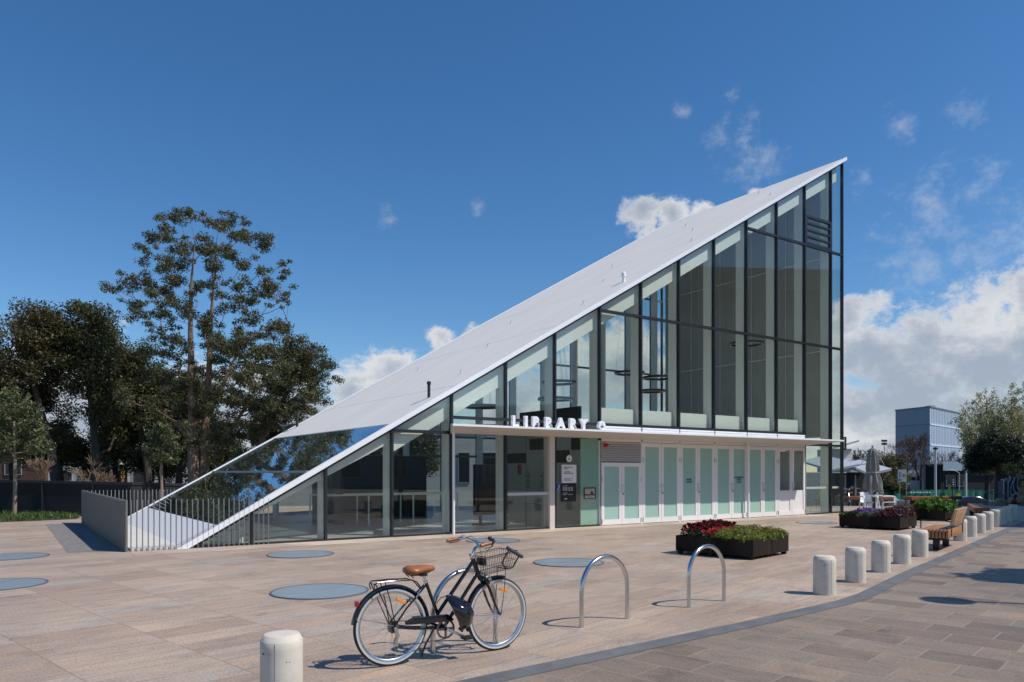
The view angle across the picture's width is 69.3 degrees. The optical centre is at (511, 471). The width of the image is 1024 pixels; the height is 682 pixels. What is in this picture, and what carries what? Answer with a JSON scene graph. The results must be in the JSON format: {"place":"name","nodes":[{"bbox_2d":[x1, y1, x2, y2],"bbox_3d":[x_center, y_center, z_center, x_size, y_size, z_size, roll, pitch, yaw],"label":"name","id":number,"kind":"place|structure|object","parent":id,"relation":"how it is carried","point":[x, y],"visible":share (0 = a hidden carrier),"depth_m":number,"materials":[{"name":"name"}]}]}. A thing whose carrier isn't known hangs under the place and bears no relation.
{"place":"outdoors","nodes":[
{"label":"outdoors","id":0,"kind":"place"},
{"bbox_2d":[248,423,285,505],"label":"olive tree","id":1,"kind":"object","parent":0,"point":[271,435],"visible":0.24,"depth_m":43.27,"materials":[{"name":"green plant"}]},
{"bbox_2d":[0,506,1023,681],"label":"plaza","id":2,"kind":"structure","parent":0,"point":[128,616],"depth_m":9.57,"materials":[{"name":"stone"}]},
{"bbox_2d":[0,578,48,590],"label":"skylight","id":3,"kind":"object","parent":2,"relation":"in","point":[12,583],"visible":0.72,"depth_m":10.94,"materials":[{"name":"blue glass"}]},
{"bbox_2d":[0,553,49,560],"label":"skylight","id":4,"kind":"object","parent":2,"relation":"in","point":[11,556],"visible":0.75,"depth_m":14.34,"materials":[{"name":"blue glass"}]},
{"bbox_2d":[0,508,79,521],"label":"strappy grass","id":5,"kind":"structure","parent":2,"relation":"on","point":[26,514],"depth_m":25.79,"materials":[{"name":"green plant"}]},
{"bbox_2d":[0,386,56,513],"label":"young tree","id":6,"kind":"object","parent":5,"relation":"on","point":[14,410],"visible":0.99,"depth_m":26.58,"materials":[{"name":"green plant"}]},
{"bbox_2d":[25,455,55,479],"bbox_3d":[-21.440,0.440,33.527,1.139,2.435,1.444,0,0,0],"label":"dry shrub","id":7,"kind":"object","parent":2,"relation":"on","point":[42,470],"visible":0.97,"depth_m":33.57,"materials":[{"name":"brown plant"}]},
{"bbox_2d":[46,523,121,551],"bbox_3d":[-11.324,1.646,19.273,0.970,0.001,10.200,0,0,-34],"label":"cobble strip","id":8,"kind":"object","parent":2,"relation":"on","point":[75,537],"visible":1,"depth_m":17.99,"materials":[{"name":"grey stone"}]},
{"bbox_2d":[67,454,115,481],"bbox_3d":[-19.340,0.426,34.305,1.535,2.454,2.008,0,0,43],"label":"dry shrub","id":9,"kind":"object","parent":2,"relation":"on","point":[105,478],"visible":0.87,"depth_m":34.23,"materials":[{"name":"brown plant"}]},
{"bbox_2d":[0,480,186,515],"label":"hoarding fence","id":10,"kind":"object","parent":2,"relation":"on","point":[48,496],"visible":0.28,"depth_m":27.53,"materials":[{"name":"black"}]},
{"bbox_2d":[141,421,183,498],"bbox_3d":[-13.023,-0.137,27.593,1.626,3.574,1.339,0,0,0],"label":"young tree","id":11,"kind":"object","parent":2,"relation":"on","point":[164,441],"visible":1,"depth_m":27.54,"materials":[{"name":"green plant"}]},
{"bbox_2d":[81,489,268,551],"bbox_3d":[-9.409,1.115,20.484,3.546,1.070,10.462,0,0,-34],"label":"rod fence","id":12,"kind":"object","parent":2,"relation":"on","point":[105,516],"visible":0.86,"depth_m":16.51,"materials":[{"name":"silver metal"}]},
{"bbox_2d":[260,630,302,681],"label":"bollard","id":13,"kind":"object","parent":2,"relation":"on","point":[281,655],"visible":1,"depth_m":5.08,"materials":[{"name":"concrete"}]},
{"bbox_2d":[266,550,333,557],"bbox_3d":[-4.202,1.667,14.749,1.300,0.065,1.300,0,0,-26],"label":"skylight","id":14,"kind":"object","parent":2,"relation":"in","point":[302,554],"visible":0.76,"depth_m":14.66,"materials":[{"name":"blue glass"}]},
{"bbox_2d":[270,583,368,599],"bbox_3d":[-2.640,1.667,10.193,1.320,0.065,1.320,0,0,34],"label":"skylight","id":15,"kind":"object","parent":2,"relation":"in","point":[322,591],"visible":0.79,"depth_m":10.13,"materials":[{"name":"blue glass"}]},
{"bbox_2d":[351,535,525,665],"bbox_3d":[-0.575,1.111,6.553,1.738,1.078,0.597,0,0,-32],"label":"bicycle","id":16,"kind":"object","parent":2,"relation":"on","point":[424,619],"visible":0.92,"depth_m":6.46,"materials":[{"name":"black metal"}]},
{"bbox_2d":[437,594,473,631],"bbox_3d":[-0.479,1.250,6.497,0.313,0.331,0.206,0,0,-32],"label":"helmet","id":17,"kind":"object","parent":16,"relation":"hanging from","point":[462,609],"visible":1,"depth_m":6.46,"materials":[{"name":"black"}]},
{"bbox_2d":[502,546,523,568],"bbox_3d":[0.005,0.780,6.757,0.224,0.210,0.046,0,0,-27],"label":"bike lock","id":18,"kind":"object","parent":16,"relation":"hanging from","point":[513,551],"visible":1,"depth_m":6.74,"materials":[{"name":"black plastic"}]},
{"bbox_2d":[430,568,497,654],"bbox_3d":[-0.437,1.275,6.920,0.769,0.750,0.053,0,0,-39],"label":"bike hoop","id":19,"kind":"object","parent":2,"relation":"on","point":[446,580],"visible":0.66,"depth_m":6.80,"materials":[{"name":"silver metal"}]},
{"bbox_2d":[130,514,830,555],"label":"threshold paving","id":20,"kind":"structure","parent":2,"relation":"on","point":[189,550],"depth_m":18.54,"materials":[{"name":"stone"}]},
{"bbox_2d":[128,157,846,550],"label":"library building","id":21,"kind":"structure","parent":2,"relation":"on","point":[736,429],"depth_m":25.37,"materials":[{"name":"metal"}]},
{"bbox_2d":[466,396,495,409],"bbox_3d":[-0.901,-2.685,22.768,1.114,1.464,1.114,0,0,-34],"label":"ring lamp","id":22,"kind":"object","parent":21,"relation":"hanging from","point":[482,406],"visible":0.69,"depth_m":22.36,"materials":[{"name":"black metal"}]},
{"bbox_2d":[472,464,508,524],"bbox_3d":[-0.656,0.700,22.814,1.200,1.840,0.400,0,0,-34],"label":"display board","id":23,"kind":"object","parent":21,"relation":"on","point":[484,489],"visible":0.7,"depth_m":22.62,"materials":[{"name":"black glass"}]},
{"bbox_2d":[525,502,541,525],"bbox_3d":[0.637,1.270,22.123,0.360,0.700,0.360,0,0,-34],"label":"litter bin","id":24,"kind":"object","parent":21,"relation":"on","point":[532,513],"visible":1,"depth_m":22.00,"materials":[{"name":"grey"}]},
{"bbox_2d":[511,415,587,428],"bbox_3d":[1.051,-1.308,19.911,2.551,0.308,0.090,0,0,-34],"label":"library sign","id":25,"kind":"object","parent":21,"relation":"on","point":[548,421],"visible":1,"depth_m":19.82,"materials":[{"name":"white"}]},
{"bbox_2d":[538,350,572,401],"bbox_3d":[1.471,-3.883,25.238,1.198,2.917,1.198,0,0,-34],"label":"ring lamp","id":26,"kind":"object","parent":21,"relation":"hanging from","point":[561,399],"visible":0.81,"depth_m":25.07,"materials":[{"name":"black metal"}]},
{"bbox_2d":[561,483,575,501],"bbox_3d":[1.664,0.613,21.861,0.583,0.535,0.009,0,0,-34],"label":"black notice","id":27,"kind":"object","parent":21,"relation":"attached to","point":[568,492],"visible":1,"depth_m":21.86,"materials":[{"name":"black plastic"}]},
{"bbox_2d":[562,465,575,482],"bbox_3d":[1.684,0.063,21.875,0.554,0.535,0.009,0,0,-34],"label":"white poster","id":28,"kind":"object","parent":21,"relation":"attached to","point":[568,473],"visible":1,"depth_m":21.87,"materials":[{"name":"white paper"}]},
{"bbox_2d":[602,462,621,524],"bbox_3d":[3.058,0.675,22.785,0.824,1.910,0.071,0,0,-34],"label":"door","id":29,"kind":"structure","parent":21,"relation":"in","point":[611,472],"depth_m":22.79,"materials":[{"name":"white"}]},
{"bbox_2d":[622,463,641,523],"bbox_3d":[3.763,0.675,23.233,0.821,1.910,0.129,0,0,-34],"label":"door","id":30,"kind":"structure","parent":21,"relation":"in","point":[631,472],"depth_m":23.26,"materials":[{"name":"white"}]},
{"bbox_2d":[643,443,661,522],"bbox_3d":[4.499,0.360,23.736,0.821,2.540,0.129,0,0,-34],"label":"door","id":31,"kind":"structure","parent":21,"relation":"in","point":[652,484],"depth_m":23.76,"materials":[{"name":"white"}]},
{"bbox_2d":[643,301,664,393],"bbox_3d":[5.348,-5.616,28.375,1.021,5.157,1.021,0,0,-34],"label":"ring lamp","id":32,"kind":"object","parent":21,"relation":"hanging from","point":[651,391],"visible":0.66,"depth_m":28.38,"materials":[{"name":"black metal"}]},
{"bbox_2d":[643,291,667,380],"bbox_3d":[5.576,-5.906,28.289,1.180,4.738,1.180,0,0,-34],"label":"ring lamp","id":33,"kind":"object","parent":21,"relation":"hanging from","point":[649,378],"visible":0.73,"depth_m":28.30,"materials":[{"name":"black metal"}]},
{"bbox_2d":[661,444,679,521],"bbox_3d":[5.187,0.360,24.206,0.821,2.540,0.129,0,0,-34],"label":"door","id":34,"kind":"structure","parent":21,"relation":"in","point":[670,459],"depth_m":24.22,"materials":[{"name":"white"}]},
{"bbox_2d":[681,444,698,520],"bbox_3d":[5.922,0.360,24.710,0.821,2.540,0.129,0,0,-34],"label":"door","id":35,"kind":"structure","parent":21,"relation":"in","point":[689,452],"depth_m":24.75,"materials":[{"name":"white"}]},
{"bbox_2d":[698,445,714,519],"bbox_3d":[6.610,0.360,25.180,0.821,2.540,0.129,0,0,-34],"label":"door","id":36,"kind":"structure","parent":21,"relation":"in","point":[706,460],"depth_m":25.20,"materials":[{"name":"white"}]},
{"bbox_2d":[716,445,731,518],"bbox_3d":[7.346,0.360,25.683,0.821,2.540,0.129,0,0,-34],"label":"door","id":37,"kind":"structure","parent":21,"relation":"in","point":[723,452],"depth_m":25.72,"materials":[{"name":"green"}]},
{"bbox_2d":[731,446,746,517],"bbox_3d":[8.033,0.360,26.151,0.821,2.540,0.129,0,0,-34],"label":"door","id":38,"kind":"structure","parent":21,"relation":"in","point":[738,453],"depth_m":26.17,"materials":[{"name":"green glass"}]},
{"bbox_2d":[729,238,763,346],"bbox_3d":[9.937,-8.361,31.393,1.400,5.971,1.400,0,0,-34],"label":"ring lamp","id":39,"kind":"object","parent":21,"relation":"hanging from","point":[761,342],"visible":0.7,"depth_m":31.38,"materials":[{"name":"black metal"}]},
{"bbox_2d":[749,446,763,516],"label":"door","id":40,"kind":"structure","parent":21,"relation":"in","point":[756,485],"depth_m":26.70,"materials":[{"name":"green"}]},
{"bbox_2d":[763,447,776,516],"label":"door","id":41,"kind":"structure","parent":21,"relation":"in","point":[769,453],"depth_m":27.15,"materials":[{"name":"green"}]},
{"bbox_2d":[778,447,792,515],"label":"door","id":42,"kind":"structure","parent":21,"relation":"in","point":[784,496],"depth_m":27.69,"materials":[{"name":"white"}]},
{"bbox_2d":[792,447,805,514],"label":"door","id":43,"kind":"structure","parent":21,"relation":"in","point":[798,496],"depth_m":28.14,"materials":[{"name":"white"}]},
{"bbox_2d":[466,538,520,542],"bbox_3d":[-0.446,1.667,17.710,1.300,0.065,1.300,0,0,-22],"label":"skylight","id":44,"kind":"object","parent":2,"relation":"in","point":[498,540],"visible":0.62,"depth_m":17.64,"materials":[{"name":"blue glass"}]},
{"bbox_2d":[533,558,603,566],"bbox_3d":[1.023,1.667,13.412,1.280,0.065,1.280,0,0,-12],"label":"skylight","id":45,"kind":"object","parent":2,"relation":"in","point":[566,562],"visible":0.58,"depth_m":13.37,"materials":[{"name":"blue glass"}]},
{"bbox_2d":[579,554,629,627],"bbox_3d":[1.013,1.275,8.080,0.769,0.750,0.053,0,0,-39],"label":"bike hoop","id":46,"kind":"object","parent":2,"relation":"on","point":[585,574],"visible":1,"depth_m":7.98,"materials":[{"name":"silver metal"}]},
{"bbox_2d":[687,544,725,607],"bbox_3d":[2.426,1.275,9.234,0.769,0.750,0.054,0,0,-39],"label":"bike hoop","id":47,"kind":"object","parent":2,"relation":"on","point":[699,549],"visible":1,"depth_m":9.16,"materials":[{"name":"silver metal"}]},
{"bbox_2d":[676,534,788,559],"bbox_3d":[4.425,1.465,14.910,1.660,0.370,1.528,0,0,44],"label":"planter","id":48,"kind":"object","parent":2,"relation":"on","point":[752,549],"visible":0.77,"depth_m":14.32,"materials":[{"name":"black metal"}]},
{"bbox_2d":[680,523,733,537],"bbox_3d":[4.103,1.172,15.213,0.872,0.294,1.626,0,0,44],"label":"flower bed","id":49,"kind":"object","parent":48,"relation":"in","point":[695,533],"visible":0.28,"depth_m":14.68,"materials":[{"name":"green plant"}]},
{"bbox_2d":[680,518,739,531],"bbox_3d":[4.093,1.094,15.246,0.723,0.253,1.492,0,0,44],"label":"flower bed","id":50,"kind":"object","parent":48,"relation":"in","point":[708,524],"visible":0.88,"depth_m":15.01,"materials":[{"name":"red plant"}]},
{"bbox_2d":[710,524,788,542],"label":"ornamental shrubs","id":51,"kind":"object","parent":48,"relation":"in","point":[726,534],"visible":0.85,"depth_m":14.30,"materials":[{"name":"green plant"}]},
{"bbox_2d":[455,521,1023,681],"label":"drain strip","id":52,"kind":"object","parent":2,"relation":"on","point":[872,591],"visible":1,"depth_m":7.71,"materials":[{"name":"stone"}]},
{"bbox_2d":[813,555,835,595],"bbox_3d":[4.216,1.391,9.999,0.289,0.519,0.291,0,0,-14],"label":"bollard","id":53,"kind":"object","parent":2,"relation":"on","point":[824,575],"visible":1,"depth_m":9.88,"materials":[{"name":"concrete"}]},
{"bbox_2d":[845,547,865,582],"bbox_3d":[5.149,1.391,11.109,0.289,0.519,0.291,0,0,-11],"label":"bollard","id":54,"kind":"object","parent":2,"relation":"on","point":[855,564],"visible":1,"depth_m":10.99,"materials":[{"name":"concrete"}]},
{"bbox_2d":[859,492,877,508],"bbox_3d":[14.364,1.244,29.916,0.599,0.819,0.584,0,0,0],"label":"white chair","id":55,"kind":"object","parent":2,"relation":"on","point":[864,498],"visible":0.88,"depth_m":30.10,"materials":[{"name":"white plastic"}]},
{"bbox_2d":[862,445,883,506],"bbox_3d":[14.784,0.280,30.400,0.808,2.740,0.808,0,0,10],"label":"folded umbrella","id":56,"kind":"object","parent":2,"relation":"on","point":[872,482],"visible":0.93,"depth_m":30.22,"materials":[{"name":"beige fabric"}]},
{"bbox_2d":[839,515,916,530],"bbox_3d":[10.770,1.465,21.820,1.660,0.370,1.528,0,0,44],"label":"planter","id":57,"kind":"object","parent":2,"relation":"on","point":[873,522],"visible":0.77,"depth_m":21.26,"materials":[{"name":"black metal"}]},
{"bbox_2d":[874,506,915,518],"bbox_3d":[11.120,1.165,21.477,0.824,0.358,1.672,0,0,44],"label":"ground cover","id":58,"kind":"object","parent":57,"relation":"in","point":[899,511],"visible":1,"depth_m":21.09,"materials":[{"name":"purple plant"}]},
{"bbox_2d":[871,540,890,572],"bbox_3d":[6.081,1.391,12.219,0.289,0.519,0.291,0,0,-9],"label":"bollard","id":59,"kind":"object","parent":2,"relation":"on","point":[880,556],"visible":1,"depth_m":12.10,"materials":[{"name":"concrete"}]},
{"bbox_2d":[893,534,910,563],"bbox_3d":[7.013,1.391,13.329,0.289,0.519,0.291,0,0,-6],"label":"bollard","id":60,"kind":"object","parent":2,"relation":"on","point":[901,548],"visible":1,"depth_m":13.22,"materials":[{"name":"concrete"}]},
{"bbox_2d":[912,529,927,556],"bbox_3d":[7.946,1.391,14.439,0.289,0.519,0.291,0,0,-3],"label":"bollard","id":61,"kind":"object","parent":2,"relation":"on","point":[919,542],"visible":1,"depth_m":14.32,"materials":[{"name":"concrete"}]},
{"bbox_2d":[912,509,952,519],"bbox_3d":[14.330,1.465,25.750,1.660,0.370,1.528,0,0,44],"label":"planter","id":62,"kind":"object","parent":2,"relation":"on","point":[930,514],"visible":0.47,"depth_m":24.96,"materials":[{"name":"black metal"}]},
{"bbox_2d":[913,496,958,512],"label":"leafy plants","id":63,"kind":"object","parent":62,"relation":"in","point":[941,503],"visible":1,"depth_m":25.05,"materials":[{"name":"green plant"}]},
{"bbox_2d":[904,496,961,503],"bbox_3d":[20.365,1.420,35.845,3.258,0.460,0.468,0,0,-20],"label":"long bench","id":64,"kind":"object","parent":2,"relation":"on","point":[912,499],"visible":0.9,"depth_m":35.52,"materials":[{"name":"brown wood"}]},
{"bbox_2d":[920,507,967,549],"bbox_3d":[9.375,1.215,16.095,0.688,0.869,1.820,0,0,40],"label":"timber bench","id":65,"kind":"object","parent":2,"relation":"on","point":[939,532],"visible":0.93,"depth_m":15.69,"materials":[{"name":"brown wood"}]},
{"bbox_2d":[953,519,967,540],"bbox_3d":[10.747,1.391,17.770,0.298,0.519,0.291,0,0,-17],"label":"bollard","id":66,"kind":"object","parent":2,"relation":"on","point":[962,536],"visible":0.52,"depth_m":17.64,"materials":[{"name":"concrete"}]},
{"bbox_2d":[965,516,977,536],"bbox_3d":[11.680,1.391,18.881,0.298,0.519,0.291,0,0,-17],"label":"bollard","id":67,"kind":"object","parent":2,"relation":"on","point":[972,526],"visible":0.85,"depth_m":18.76,"materials":[{"name":"concrete"}]},
{"bbox_2d":[967,503,990,515],"bbox_3d":[16.650,1.430,26.475,0.468,0.440,3.939,0,0,29],"label":"long bench","id":68,"kind":"object","parent":2,"relation":"on","point":[976,508],"visible":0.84,"depth_m":25.67,"materials":[{"name":"brown wood"}]},
{"bbox_2d":[973,513,985,532],"bbox_3d":[12.612,1.391,19.991,0.298,0.519,0.291,0,0,-17],"label":"bollard","id":69,"kind":"object","parent":2,"relation":"on","point":[981,523],"visible":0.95,"depth_m":19.86,"materials":[{"name":"concrete"}]},
{"bbox_2d":[982,511,993,529],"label":"bollard","id":70,"kind":"object","parent":2,"relation":"on","point":[989,520],"visible":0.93,"depth_m":20.97,"materials":[{"name":"concrete"}]},
{"bbox_2d":[0,0,1023,471],"label":"sky","id":71,"kind":"structure","parent":0,"point":[424,170],"materials":[{"name":"blue"}]},
{"bbox_2d":[502,525,1023,681],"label":"road","id":72,"kind":"structure","parent":0,"point":[959,618],"depth_m":7.10,"materials":[{"name":"stone"}]},
{"bbox_2d":[806,472,993,505],"bbox_3d":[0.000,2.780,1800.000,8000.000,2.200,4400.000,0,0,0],"label":"ground","id":73,"kind":"structure","parent":0,"point":[812,479],"depth_m":207.94,"materials":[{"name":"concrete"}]},
{"bbox_2d":[0,452,47,480],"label":"brick building","id":74,"kind":"structure","parent":73,"relation":"on","point":[22,474],"depth_m":70.00,"materials":[{"name":"black brick"}]},
{"bbox_2d":[0,419,48,479],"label":"understory bush","id":75,"kind":"object","parent":73,"relation":"on","point":[10,467],"depth_m":52.86,"materials":[{"name":"green plant"}]},
{"bbox_2d":[0,297,82,480],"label":"dense tree","id":76,"kind":"object","parent":73,"relation":"on","point":[27,334],"visible":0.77,"depth_m":45.29,"materials":[{"name":"green plant"}]},
{"bbox_2d":[17,423,91,480],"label":"understory bush","id":77,"kind":"object","parent":73,"relation":"on","point":[74,451],"visible":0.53,"depth_m":51.75,"materials":[{"name":"green plant"}]},
{"bbox_2d":[48,455,121,481],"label":"shop building","id":78,"kind":"structure","parent":73,"relation":"on","point":[69,478],"depth_m":65.97,"materials":[{"name":"black"}]},
{"bbox_2d":[38,299,133,480],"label":"dense tree","id":79,"kind":"object","parent":73,"relation":"on","point":[91,337],"visible":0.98,"depth_m":46.09,"materials":[{"name":"green plant"}]},
{"bbox_2d":[77,426,142,481],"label":"understory bush","id":80,"kind":"object","parent":73,"relation":"on","point":[113,457],"visible":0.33,"depth_m":53.08,"materials":[{"name":"green plant"}]},
{"bbox_2d":[83,334,182,482],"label":"dense tree","id":81,"kind":"object","parent":73,"relation":"on","point":[133,423],"visible":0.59,"depth_m":49.36,"materials":[{"name":"green plant"}]},
{"bbox_2d":[128,432,187,482],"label":"understory bush","id":82,"kind":"object","parent":73,"relation":"on","point":[169,471],"visible":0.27,"depth_m":54.86,"materials":[{"name":"green plant"}]},
{"bbox_2d":[128,454,187,482],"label":"white building","id":83,"kind":"structure","parent":73,"relation":"on","point":[137,477],"depth_m":67.97,"materials":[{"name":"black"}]},
{"bbox_2d":[142,368,221,482],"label":"dense tree","id":84,"kind":"object","parent":73,"relation":"on","point":[179,396],"visible":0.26,"depth_m":50.63,"materials":[{"name":"green plant"}]},
{"bbox_2d":[98,205,298,483],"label":"gum tree","id":85,"kind":"object","parent":73,"relation":"on","point":[190,385],"visible":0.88,"depth_m":41.67,"materials":[{"name":"green plant"}]},
{"bbox_2d":[182,413,250,476],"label":"understory bush","id":86,"kind":"object","parent":73,"relation":"on","point":[223,460],"visible":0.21,"depth_m":49.05,"materials":[{"name":"green plant"}]},
{"bbox_2d":[176,316,344,458],"bbox_3d":[-12.961,-2.770,40.687,7.504,9.664,12.524,0,0,0],"label":"gum tree","id":87,"kind":"object","parent":73,"relation":"on","point":[301,371],"visible":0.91,"depth_m":37.85,"materials":[{"name":"green plant"}]},
{"bbox_2d":[251,424,519,505],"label":"shop","id":88,"kind":"structure","parent":73,"relation":"on","point":[464,477],"depth_m":64.00,"materials":[{"name":"brick"}]},
{"bbox_2d":[458,452,469,482],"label":"window","id":89,"kind":"structure","parent":88,"relation":"in","point":[463,463],"depth_m":63.97,"materials":[{"name":"black"}]},
{"bbox_2d":[483,452,495,464],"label":"window","id":90,"kind":"structure","parent":88,"relation":"in","point":[492,461],"depth_m":63.97,"materials":[{"name":"black"}]},
{"bbox_2d":[394,433,439,476],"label":"bush","id":91,"kind":"object","parent":73,"relation":"on","point":[421,445],"visible":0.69,"depth_m":49.43,"materials":[{"name":"green plant"}]},
{"bbox_2d":[806,440,891,505],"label":"station building","id":92,"kind":"structure","parent":73,"relation":"on","point":[855,480],"depth_m":62.00,"materials":[{"name":"silver metal"}]},
{"bbox_2d":[845,496,893,505],"bbox_3d":[17.299,1.420,35.836,2.217,0.460,0.468,0,0,0],"label":"bench","id":93,"kind":"object","parent":73,"relation":"on","point":[854,499],"visible":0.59,"depth_m":35.60,"materials":[{"name":"brown wood"}]},
{"bbox_2d":[849,450,904,491],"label":"bushy tree","id":94,"kind":"object","parent":73,"relation":"on","point":[887,479],"visible":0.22,"depth_m":86.83,"materials":[{"name":"green plant"}]},
{"bbox_2d":[883,453,912,495],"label":"bushy tree","id":95,"kind":"object","parent":73,"relation":"on","point":[900,461],"visible":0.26,"depth_m":91.45,"materials":[{"name":"green plant"}]},
{"bbox_2d":[879,464,924,494],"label":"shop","id":96,"kind":"structure","parent":73,"relation":"on","point":[914,482],"depth_m":112.00,"materials":[{"name":"black"}]},
{"bbox_2d":[898,470,906,504],"bbox_3d":[19.278,0.848,36.614,0.460,1.906,0.072,0,0,0],"label":"street sign","id":97,"kind":"object","parent":73,"relation":"on","point":[902,475],"visible":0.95,"depth_m":36.59,"materials":[{"name":"metal"}]},
{"bbox_2d":[886,432,937,489],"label":"bare tree","id":98,"kind":"object","parent":73,"relation":"on","point":[912,447],"visible":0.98,"depth_m":105.09,"materials":[{"name":"brown plant"}]},
{"bbox_2d":[933,447,937,495],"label":"street lamp","id":99,"kind":"object","parent":73,"relation":"on","point":[935,470],"visible":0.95,"depth_m":96.89,"materials":[{"name":"grey metal"}]},
{"bbox_2d":[886,489,993,499],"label":"green hoarding","id":100,"kind":"object","parent":73,"relation":"on","point":[979,493],"visible":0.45,"depth_m":99.00,"materials":[{"name":"metal"}]},
{"bbox_2d":[920,450,961,463],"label":"bare tree","id":101,"kind":"object","parent":73,"relation":"on","point":[951,455],"visible":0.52,"depth_m":110.16,"materials":[{"name":"brown plant"}]},
{"bbox_2d":[956,496,990,505],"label":"parked car","id":102,"kind":"object","parent":73,"relation":"on","point":[965,500],"visible":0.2,"depth_m":70.28,"materials":[{"name":"grey"}]},
{"bbox_2d":[925,462,1023,493],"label":"dark shop","id":103,"kind":"structure","parent":73,"relation":"on","point":[973,482],"depth_m":108.00,"materials":[{"name":"black"}]},
{"bbox_2d":[948,387,1016,500],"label":"poplar tree","id":104,"kind":"object","parent":73,"relation":"on","point":[968,436],"visible":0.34,"depth_m":89.92,"materials":[{"name":"green plant"}]},
{"bbox_2d":[958,429,1023,505],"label":"round dark tree","id":105,"kind":"object","parent":73,"relation":"on","point":[992,452],"visible":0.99,"depth_m":57.82,"materials":[{"name":"green plant"}]},
{"bbox_2d":[998,481,1008,504],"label":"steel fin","id":106,"kind":"object","parent":73,"relation":"on","point":[1003,487],"visible":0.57,"depth_m":43.00,"materials":[{"name":"metal"}]},
{"bbox_2d":[991,381,1023,473],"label":"poplar tree","id":107,"kind":"object","parent":73,"relation":"on","point":[1017,429],"visible":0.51,"depth_m":86.22,"materials":[{"name":"green plant"}]},
{"bbox_2d":[895,405,960,463],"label":"blue clad building","id":108,"kind":"structure","parent":0,"point":[933,421],"depth_m":207.29,"materials":[{"name":"blue metal"}]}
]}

